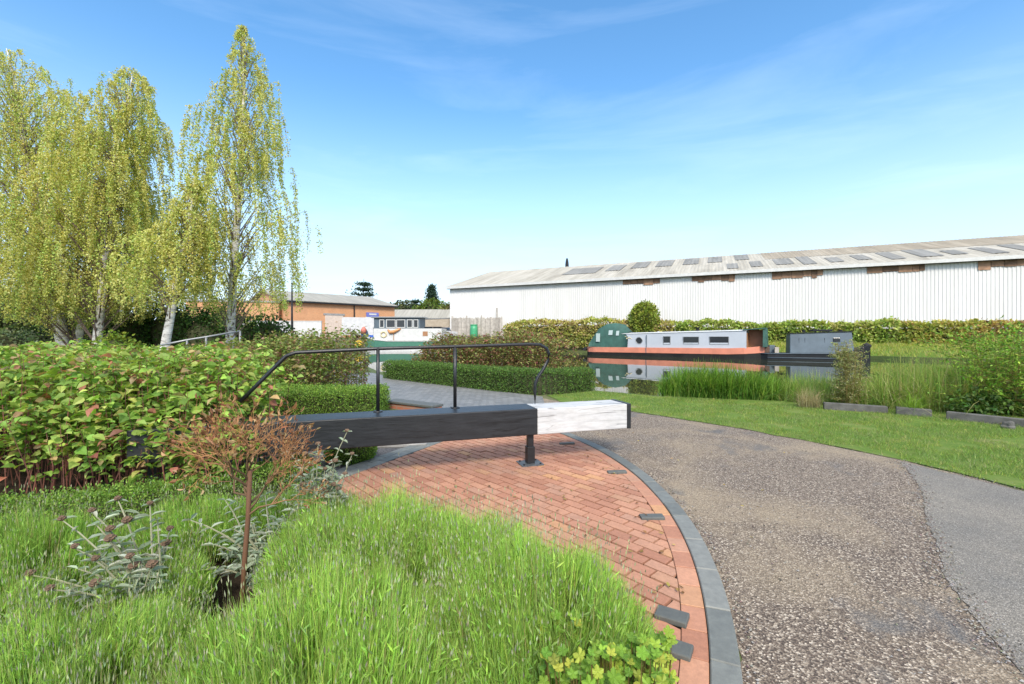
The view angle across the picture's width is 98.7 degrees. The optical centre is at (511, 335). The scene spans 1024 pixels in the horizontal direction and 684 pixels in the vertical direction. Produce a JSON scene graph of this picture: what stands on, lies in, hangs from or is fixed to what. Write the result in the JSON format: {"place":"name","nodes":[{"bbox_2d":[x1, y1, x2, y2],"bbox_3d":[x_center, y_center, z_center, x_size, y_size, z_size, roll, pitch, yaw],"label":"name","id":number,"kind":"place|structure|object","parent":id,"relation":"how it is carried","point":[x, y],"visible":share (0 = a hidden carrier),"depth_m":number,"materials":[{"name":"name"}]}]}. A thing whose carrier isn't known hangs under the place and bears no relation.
{"place":"outdoors","nodes":[
{"label":"outdoors","id":0,"kind":"place"},
{"bbox_2d":[0,406,335,681],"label":"planting bed","id":1,"kind":"object","parent":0,"point":[234,591],"visible":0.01,"depth_m":4.46,"materials":[{"name":"soil"}]},
{"bbox_2d":[15,495,177,611],"bbox_3d":[-2.161,1.234,2.296,0.921,0.680,0.550,0,0,0],"label":"silver plant","id":2,"kind":"object","parent":1,"relation":"on","point":[135,571],"visible":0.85,"depth_m":2.29,"materials":[{"name":"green plant"}]},
{"bbox_2d":[0,521,235,683],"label":"grass","id":3,"kind":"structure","parent":1,"relation":"on","point":[62,640],"depth_m":1.83,"materials":[{"name":"green plant"}]},
{"bbox_2d":[0,338,305,498],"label":"leafy shrub","id":4,"kind":"object","parent":1,"relation":"on","point":[83,393],"visible":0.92,"depth_m":4.53,"materials":[{"name":"green plant"}]},
{"bbox_2d":[0,452,325,526],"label":"clipped hedge","id":5,"kind":"object","parent":1,"relation":"on","point":[133,490],"visible":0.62,"depth_m":3.79,"materials":[{"name":"green plant"}]},
{"bbox_2d":[0,460,361,603],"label":"lavender","id":6,"kind":"object","parent":1,"relation":"on","point":[37,536],"visible":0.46,"depth_m":2.80,"materials":[{"name":"green plant"}]},
{"bbox_2d":[150,389,332,615],"bbox_3d":[-1.472,0.934,2.419,0.911,1.294,0.759,0,0,-23],"label":"dry shrub","id":7,"kind":"object","parent":1,"relation":"on","point":[248,477],"visible":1,"depth_m":2.44,"materials":[{"name":"brown plant"}]},
{"bbox_2d":[181,491,303,593],"bbox_3d":[-1.583,1.312,2.691,0.811,0.524,0.632,0,0,0],"label":"silver plant","id":8,"kind":"object","parent":1,"relation":"on","point":[237,565],"visible":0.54,"depth_m":2.73,"materials":[{"name":"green plant"}]},
{"bbox_2d":[149,323,374,385],"bbox_3d":[-5.988,0.639,11.168,5.277,1.979,4.066,0,0,0],"label":"leafy shrub","id":9,"kind":"object","parent":1,"relation":"on","point":[319,368],"visible":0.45,"depth_m":10.44,"materials":[{"name":"green plant"}]},
{"bbox_2d":[246,381,390,415],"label":"clipped hedge","id":10,"kind":"object","parent":1,"relation":"on","point":[320,399],"visible":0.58,"depth_m":8.61,"materials":[{"name":"green plant"}]},
{"bbox_2d":[282,429,357,512],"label":"silver plant","id":11,"kind":"object","parent":1,"relation":"on","point":[329,476],"visible":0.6,"depth_m":3.29,"materials":[{"name":"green plant"}]},
{"bbox_2d":[135,453,550,683],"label":"lavender","id":12,"kind":"object","parent":1,"relation":"on","point":[339,598],"visible":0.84,"depth_m":1.82,"materials":[{"name":"green plant"}]},
{"bbox_2d":[422,489,659,683],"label":"lavender","id":13,"kind":"object","parent":1,"relation":"on","point":[528,584],"visible":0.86,"depth_m":1.83,"materials":[{"name":"green plant"}]},
{"bbox_2d":[525,609,679,683],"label":"lobed plant","id":14,"kind":"object","parent":1,"relation":"on","point":[649,662],"visible":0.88,"depth_m":1.38,"materials":[{"name":"green plant"}]},
{"bbox_2d":[286,338,498,346],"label":"yard","id":15,"kind":"structure","parent":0,"point":[364,345],"depth_m":63.22,"materials":[{"name":"grey concrete"}]},
{"bbox_2d":[342,317,373,337],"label":"parked van","id":16,"kind":"object","parent":15,"relation":"on","point":[359,322],"visible":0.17,"depth_m":67.22,"materials":[{"name":"white paint"}]},
{"bbox_2d":[442,327,457,337],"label":"parked car","id":17,"kind":"object","parent":15,"relation":"on","point":[450,331],"visible":0.24,"depth_m":59.27,"materials":[{"name":"white paint"}]},
{"bbox_2d":[470,324,477,337],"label":"water butt","id":18,"kind":"object","parent":15,"relation":"on","point":[473,329],"visible":0.81,"depth_m":56.74,"materials":[{"name":"green plastic"}]},
{"bbox_2d":[451,308,501,337],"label":"timber fence","id":19,"kind":"object","parent":15,"relation":"on","point":[460,326],"visible":0.71,"depth_m":57.52,"materials":[{"name":"beige wood"}]},
{"bbox_2d":[306,372,543,407],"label":"paved path","id":20,"kind":"structure","parent":0,"point":[424,392],"depth_m":11.97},
{"bbox_2d":[329,434,680,683],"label":"brick paving","id":21,"kind":"structure","parent":0,"point":[589,481],"depth_m":4.41,"materials":[{"name":"red brick"}]},
{"bbox_2d":[516,435,543,466],"bbox_3d":[0.222,1.384,5.415,0.280,0.372,0.240,0,0,-18],"label":"support post","id":22,"kind":"object","parent":21,"relation":"on","point":[530,460],"visible":0.91,"depth_m":5.38,"materials":[{"name":"black metal"}]},
{"bbox_2d":[127,343,630,463],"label":"lock gate beam","id":23,"kind":"structure","parent":22,"relation":"on","point":[379,427],"depth_m":5.03,"materials":[{"name":"black paint"}]},
{"bbox_2d":[559,442,574,444],"bbox_3d":[0.798,1.562,6.385,0.220,0.032,0.060,-1,0,-7],"label":"foot brick","id":24,"kind":"object","parent":21,"relation":"on","point":[566,443],"visible":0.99,"depth_m":6.36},
{"bbox_2d":[607,470,626,473],"bbox_3d":[1.204,1.562,5.047,0.215,0.032,0.075,-1,0,-2],"label":"foot brick","id":25,"kind":"object","parent":21,"relation":"on","point":[617,471],"visible":0.99,"depth_m":5.02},
{"bbox_2d":[639,513,664,520],"bbox_3d":[1.206,1.562,3.792,0.200,0.032,0.090,-1,0,2],"label":"foot brick","id":26,"kind":"object","parent":21,"relation":"on","point":[656,516],"visible":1,"depth_m":3.76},
{"bbox_2d":[654,605,689,628],"bbox_3d":[0.891,1.562,2.452,0.170,0.032,0.110,-2,-1,32],"label":"foot brick","id":27,"kind":"object","parent":21,"relation":"on","point":[674,617],"visible":0.94,"depth_m":2.43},
{"bbox_2d":[660,639,693,661],"bbox_3d":[0.810,1.562,2.200,0.170,0.032,0.110,-2,-1,31],"label":"foot brick","id":28,"kind":"object","parent":21,"relation":"on","point":[682,650],"visible":0.52,"depth_m":2.16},
{"bbox_2d":[0,0,1023,319],"label":"sky","id":29,"kind":"structure","parent":0,"point":[443,143],"materials":[{"name":"blue"}]},
{"bbox_2d":[12,347,1023,661],"bbox_3d":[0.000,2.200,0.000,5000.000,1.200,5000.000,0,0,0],"label":"ground","id":30,"kind":"structure","parent":0,"point":[104,481],"depth_m":11.83,"materials":[{"name":"green plant"}]},
{"bbox_2d":[0,326,47,348],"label":"pale shrub","id":31,"kind":"object","parent":30,"relation":"on","point":[6,339],"visible":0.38,"depth_m":18.46,"materials":[{"name":"green plant"}]},
{"bbox_2d":[3,324,116,346],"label":"evergreen shrub","id":32,"kind":"object","parent":30,"relation":"on","point":[46,334],"visible":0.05,"depth_m":21.11,"materials":[{"name":"green plant"}]},
{"bbox_2d":[0,286,126,334],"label":"background tree","id":33,"kind":"object","parent":30,"relation":"on","point":[4,325],"visible":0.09,"depth_m":38.69,"materials":[{"name":"green plant"}]},
{"bbox_2d":[0,47,185,346],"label":"birch tree","id":34,"kind":"object","parent":30,"relation":"on","point":[22,133],"visible":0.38,"depth_m":17.70,"materials":[{"name":"green plant"}]},
{"bbox_2d":[0,65,198,343],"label":"birch tree","id":35,"kind":"object","parent":30,"relation":"on","point":[118,162],"visible":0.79,"depth_m":16.72,"materials":[{"name":"green plant"}]},
{"bbox_2d":[89,329,158,352],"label":"bright shrub","id":36,"kind":"object","parent":30,"relation":"on","point":[116,340],"visible":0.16,"depth_m":14.51,"materials":[{"name":"green plant"}]},
{"bbox_2d":[91,177,231,350],"bbox_3d":[-11.505,-1.848,14.553,2.834,7.057,3.585,0,0,21],"label":"birch tree","id":37,"kind":"object","parent":30,"relation":"on","point":[179,269],"visible":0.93,"depth_m":14.35,"materials":[{"name":"green plant"}]},
{"bbox_2d":[160,330,240,346],"bbox_3d":[-9.334,0.707,13.219,2.042,1.786,0.090,0,0,-37],"label":"metal handrail","id":38,"kind":"object","parent":30,"relation":"on","point":[196,338],"visible":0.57,"depth_m":13.25,"materials":[{"name":"grey metal"}]},
{"bbox_2d":[105,296,299,354],"bbox_3d":[-14.704,-0.146,20.761,8.975,3.691,2.763,0,0,0],"label":"evergreen shrub","id":39,"kind":"object","parent":30,"relation":"on","point":[149,331],"visible":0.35,"depth_m":20.13,"materials":[{"name":"green plant"}]},
{"bbox_2d":[186,299,281,321],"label":"brick wing","id":40,"kind":"structure","parent":30,"relation":"on","point":[199,304],"depth_m":73.52,"materials":[{"name":"orange brick"}]},
{"bbox_2d":[158,24,322,346],"bbox_3d":[-9.857,-5.165,16.725,6.053,13.650,5.246,0,0,41],"label":"birch tree","id":41,"kind":"object","parent":30,"relation":"on","point":[261,157],"visible":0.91,"depth_m":16.67,"materials":[{"name":"green plant"}]},
{"bbox_2d":[109,447,402,489],"bbox_3d":[-2.803,1.596,7.089,3.894,0.001,4.880,0,0,-13],"label":"gravel bed","id":42,"kind":"object","parent":30,"relation":"on","point":[380,451],"depth_m":5.42,"materials":[{"name":"grey gravel"}]},
{"bbox_2d":[323,446,377,465],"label":"clipped bush","id":43,"kind":"object","parent":42,"relation":"on","point":[365,453],"visible":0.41,"depth_m":5.46,"materials":[{"name":"green plant"}]},
{"bbox_2d":[372,443,426,447],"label":"concrete kerb","id":44,"kind":"structure","parent":42,"relation":"on","point":[396,446],"depth_m":6.29,"materials":[{"name":"grey concrete"}]},
{"bbox_2d":[257,321,321,337],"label":"white wall","id":45,"kind":"structure","parent":30,"relation":"on","point":[303,325],"depth_m":70.25,"materials":[{"name":"paint"}]},
{"bbox_2d":[291,283,292,328],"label":"lamp post","id":46,"kind":"object","parent":30,"relation":"on","point":[291,307],"visible":0.57,"depth_m":69.89,"materials":[{"name":"metal"}]},
{"bbox_2d":[250,290,397,337],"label":"brick building","id":47,"kind":"structure","parent":30,"relation":"on","point":[332,310],"depth_m":81.83,"materials":[{"name":"brick"}]},
{"bbox_2d":[325,315,342,337],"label":"shutter door","id":48,"kind":"structure","parent":47,"relation":"in","point":[334,321],"depth_m":81.04,"materials":[{"name":"white metal"}]},
{"bbox_2d":[345,281,377,296],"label":"cedar tree","id":49,"kind":"object","parent":30,"relation":"on","point":[365,287],"visible":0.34,"depth_m":137.04,"materials":[{"name":"green plant"}]},
{"bbox_2d":[390,299,416,309],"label":"background tree","id":50,"kind":"object","parent":30,"relation":"on","point":[403,306],"visible":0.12,"depth_m":138.41,"materials":[{"name":"green plant"}]},
{"bbox_2d":[409,299,419,307],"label":"conifer tree","id":51,"kind":"object","parent":30,"relation":"on","point":[416,302],"visible":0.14,"depth_m":149.24,"materials":[{"name":"green plant"}]},
{"bbox_2d":[386,399,442,409],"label":"wall","id":52,"kind":"structure","parent":30,"relation":"on","point":[400,404],"depth_m":9.46,"materials":[{"name":"red brick"}]},
{"bbox_2d":[395,309,449,317],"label":"building","id":53,"kind":"structure","parent":30,"relation":"on","point":[435,313],"depth_m":113.65,"materials":[{"name":"white paint"}]},
{"bbox_2d":[412,297,445,308],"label":"lime tree","id":54,"kind":"object","parent":30,"relation":"on","point":[433,302],"visible":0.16,"depth_m":132.28,"materials":[{"name":"green plant"}]},
{"bbox_2d":[424,283,440,302],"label":"conifer tree","id":55,"kind":"object","parent":30,"relation":"on","point":[431,291],"visible":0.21,"depth_m":137.13,"materials":[{"name":"green plant"}]},
{"bbox_2d":[425,318,449,337],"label":"yard wall","id":56,"kind":"structure","parent":30,"relation":"on","point":[437,322],"depth_m":64.51,"materials":[{"name":"concrete"}]},
{"bbox_2d":[437,302,449,309],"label":"background tree","id":57,"kind":"object","parent":30,"relation":"on","point":[444,307],"visible":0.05,"depth_m":116.93,"materials":[{"name":"green plant"}]},
{"bbox_2d":[503,315,676,349],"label":"overgrown hedge","id":58,"kind":"object","parent":30,"relation":"on","point":[584,333],"visible":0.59,"depth_m":49.04,"materials":[{"name":"green plant"}]},
{"bbox_2d":[626,299,660,332],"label":"round bush","id":59,"kind":"object","parent":58,"relation":"on","point":[644,315],"visible":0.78,"depth_m":45.18,"materials":[{"name":"green plant"}]},
{"bbox_2d":[640,358,790,400],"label":"reed clump","id":60,"kind":"object","parent":30,"relation":"on","point":[715,383],"visible":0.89,"depth_m":11.25,"materials":[{"name":"green plant"}]},
{"bbox_2d":[446,235,1023,337],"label":"warehouse","id":61,"kind":"structure","parent":30,"relation":"on","point":[964,279],"depth_m":44.77,"materials":[{"name":"metal"}]},
{"bbox_2d":[674,316,904,344],"bbox_3d":[25.066,-0.136,41.773,18.402,3.473,3.093,0,0,25],"label":"overgrown hedge","id":62,"kind":"object","parent":30,"relation":"on","point":[873,332],"visible":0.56,"depth_m":39.90,"materials":[{"name":"green plant"}]},
{"bbox_2d":[754,368,912,407],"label":"tall grass","id":63,"kind":"structure","parent":30,"relation":"on","point":[804,381],"depth_m":10.48,"materials":[{"name":"green plant"}]},
{"bbox_2d":[826,345,1022,424],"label":"tall grass","id":64,"kind":"structure","parent":30,"relation":"on","point":[917,384],"depth_m":9.52,"materials":[{"name":"green plant"}]},
{"bbox_2d":[893,317,1023,345],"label":"overgrown hedge","id":65,"kind":"object","parent":30,"relation":"on","point":[914,331],"visible":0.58,"depth_m":36.13,"materials":[{"name":"green plant"}]},
{"bbox_2d":[942,384,1023,416],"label":"weed clump","id":66,"kind":"object","parent":30,"relation":"on","point":[989,404],"visible":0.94,"depth_m":8.66,"materials":[{"name":"green plant"}]},
{"bbox_2d":[983,329,1023,370],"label":"bright green shrub","id":67,"kind":"object","parent":30,"relation":"on","point":[1009,338],"visible":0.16,"depth_m":10.11,"materials":[{"name":"green plant"}]},
{"bbox_2d":[595,503,709,683],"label":"paving sand","id":68,"kind":"structure","parent":0,"point":[680,628],"depth_m":2.39,"materials":[{"name":"brown sand"}]},
{"bbox_2d":[244,442,439,505],"bbox_3d":[-1.551,1.577,5.813,0.279,0.031,4.559,0,0,27],"label":"brick edging","id":69,"kind":"object","parent":68,"relation":"on","point":[379,460],"visible":0.39,"depth_m":5.53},
{"bbox_2d":[553,433,708,683],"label":"brick border","id":70,"kind":"object","parent":68,"relation":"on","point":[695,670],"visible":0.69,"depth_m":2.75,"materials":[{"name":"red brick"}]},
{"bbox_2d":[560,432,742,683],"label":"kerb","id":71,"kind":"structure","parent":68,"relation":"on","point":[725,665],"depth_m":2.69,"materials":[{"name":"grey concrete"}]},
{"bbox_2d":[333,351,1004,395],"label":"water","id":72,"kind":"structure","parent":0,"point":[626,374],"depth_m":26.69,"materials":[{"name":"green liquid"}]},
{"bbox_2d":[356,317,455,350],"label":"green barge","id":73,"kind":"object","parent":72,"relation":"on","point":[399,331],"visible":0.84,"depth_m":53.41,"materials":[{"name":"white paint"}]},
{"bbox_2d":[379,320,383,327],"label":"window","id":74,"kind":"structure","parent":73,"relation":"in","point":[381,322],"depth_m":53.64,"materials":[{"name":"white paint"}]},
{"bbox_2d":[386,319,395,327],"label":"window","id":75,"kind":"structure","parent":73,"relation":"in","point":[390,323],"depth_m":53.59,"materials":[{"name":"grey glass"}]},
{"bbox_2d":[396,319,404,327],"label":"window","id":76,"kind":"structure","parent":73,"relation":"in","point":[400,323],"depth_m":53.53,"materials":[{"name":"white glass"}]},
{"bbox_2d":[407,319,412,327],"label":"window","id":77,"kind":"structure","parent":73,"relation":"in","point":[409,321],"depth_m":53.46,"materials":[{"name":"white paint"}]},
{"bbox_2d":[413,319,417,327],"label":"window","id":78,"kind":"structure","parent":73,"relation":"in","point":[415,321],"depth_m":53.42,"materials":[{"name":"white paint"}]},
{"bbox_2d":[583,323,768,358],"bbox_3d":[13.951,0.446,39.896,16.039,3.409,2.130,0,0,35],"label":"narrowboat","id":79,"kind":"object","parent":72,"relation":"on","point":[615,339],"visible":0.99,"depth_m":38.30,"materials":[{"name":"orange paint"}]},
{"bbox_2d":[663,336,670,344],"bbox_3d":[13.732,0.389,39.016,0.639,0.742,0.110,0,0,35],"label":"window","id":80,"kind":"structure","parent":79,"relation":"in","point":[666,339],"depth_m":38.98,"materials":[{"name":"grey glass"}]},
{"bbox_2d":[683,337,698,343],"bbox_3d":[15.405,0.377,37.862,1.302,0.651,0.110,0,0,35],"label":"window","id":81,"kind":"structure","parent":79,"relation":"in","point":[685,339],"depth_m":37.84,"materials":[{"name":"grey glass"}]},
{"bbox_2d":[709,336,728,344],"bbox_3d":[17.228,0.373,36.604,1.490,0.679,0.110,0,0,35],"label":"window","id":82,"kind":"structure","parent":79,"relation":"in","point":[712,339],"depth_m":36.56,"materials":[{"name":"grey glass"}]},
{"bbox_2d":[760,329,871,360],"bbox_3d":[23.591,0.835,34.534,7.541,2.690,1.993,0,0,21],"label":"workboat","id":83,"kind":"object","parent":72,"relation":"on","point":[813,344],"visible":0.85,"depth_m":33.88,"materials":[{"name":"metal"}]},
{"bbox_2d":[543,398,1023,683],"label":"path","id":84,"kind":"structure","parent":0,"point":[798,640],"depth_m":3.20,"materials":[{"name":"grey gravel"}]},
{"bbox_2d":[900,461,1023,673],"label":"asphalt patch","id":85,"kind":"object","parent":84,"relation":"on","point":[982,522],"visible":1,"depth_m":3.37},
{"bbox_2d":[547,391,1023,488],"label":"lawn","id":86,"kind":"structure","parent":0,"point":[1012,480],"depth_m":7.32,"materials":[{"name":"green plant"}]},
{"bbox_2d":[449,396,998,593],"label":"fallen leaves","id":87,"kind":"object","parent":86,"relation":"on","point":[668,584],"visible":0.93,"depth_m":4.21,"materials":[{"name":"brown plant"}]},
{"bbox_2d":[787,386,836,408],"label":"grass tuft","id":88,"kind":"object","parent":86,"relation":"on","point":[806,400],"visible":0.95,"depth_m":9.74,"materials":[{"name":"beige plant"}]},
{"bbox_2d":[822,339,875,403],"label":"feathery shrub","id":89,"kind":"object","parent":86,"relation":"on","point":[846,379],"visible":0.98,"depth_m":9.77,"materials":[{"name":"green plant"}]},
{"bbox_2d":[823,402,887,412],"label":"edging block","id":90,"kind":"structure","parent":86,"relation":"on","point":[853,407],"depth_m":9.28,"materials":[{"name":"concrete"}]},
{"bbox_2d":[896,406,931,416],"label":"edging block","id":91,"kind":"structure","parent":86,"relation":"on","point":[910,411],"depth_m":8.76,"materials":[{"name":"concrete"}]},
{"bbox_2d":[891,391,971,412],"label":"grass tuft","id":92,"kind":"object","parent":86,"relation":"on","point":[910,404],"visible":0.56,"depth_m":8.90,"materials":[{"name":"green plant"}]},
{"bbox_2d":[910,315,1023,416],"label":"bright green shrub","id":93,"kind":"object","parent":86,"relation":"on","point":[995,344],"visible":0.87,"depth_m":8.97,"materials":[{"name":"green plant"}]},
{"bbox_2d":[946,411,1023,426],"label":"edging block","id":94,"kind":"structure","parent":86,"relation":"on","point":[972,417],"depth_m":8.03,"materials":[{"name":"concrete"}]},
{"bbox_2d":[1000,421,1015,428],"bbox_3d":[8.521,1.553,7.546,0.202,0.204,0.145,0,0,0],"label":"stone","id":95,"kind":"object","parent":86,"relation":"on","point":[1007,424],"visible":0.81,"depth_m":7.51,"materials":[{"name":"stone"}]},
{"bbox_2d":[768,341,1023,361],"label":"grass bank","id":96,"kind":"structure","parent":0,"point":[904,354],"depth_m":33.84,"materials":[{"name":"green plant"}]},
{"label":"shrub bed","id":97,"kind":"structure","parent":0,"visible":0},
{"bbox_2d":[381,359,596,394],"bbox_3d":[-1.479,1.243,14.333,8.356,0.822,2.159,0,0,31],"label":"clipped hedge","id":98,"kind":"object","parent":97,"relation":"on","point":[520,380],"visible":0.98,"depth_m":12.86,"materials":[{"name":"green plant"}]},
{"bbox_2d":[410,326,581,373],"bbox_3d":[-1.065,0.664,15.153,7.554,1.910,2.180,0,0,37],"label":"leafy shrub","id":99,"kind":"object","parent":97,"relation":"on","point":[513,355],"visible":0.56,"depth_m":14.06,"materials":[{"name":"green plant"}]}
]}

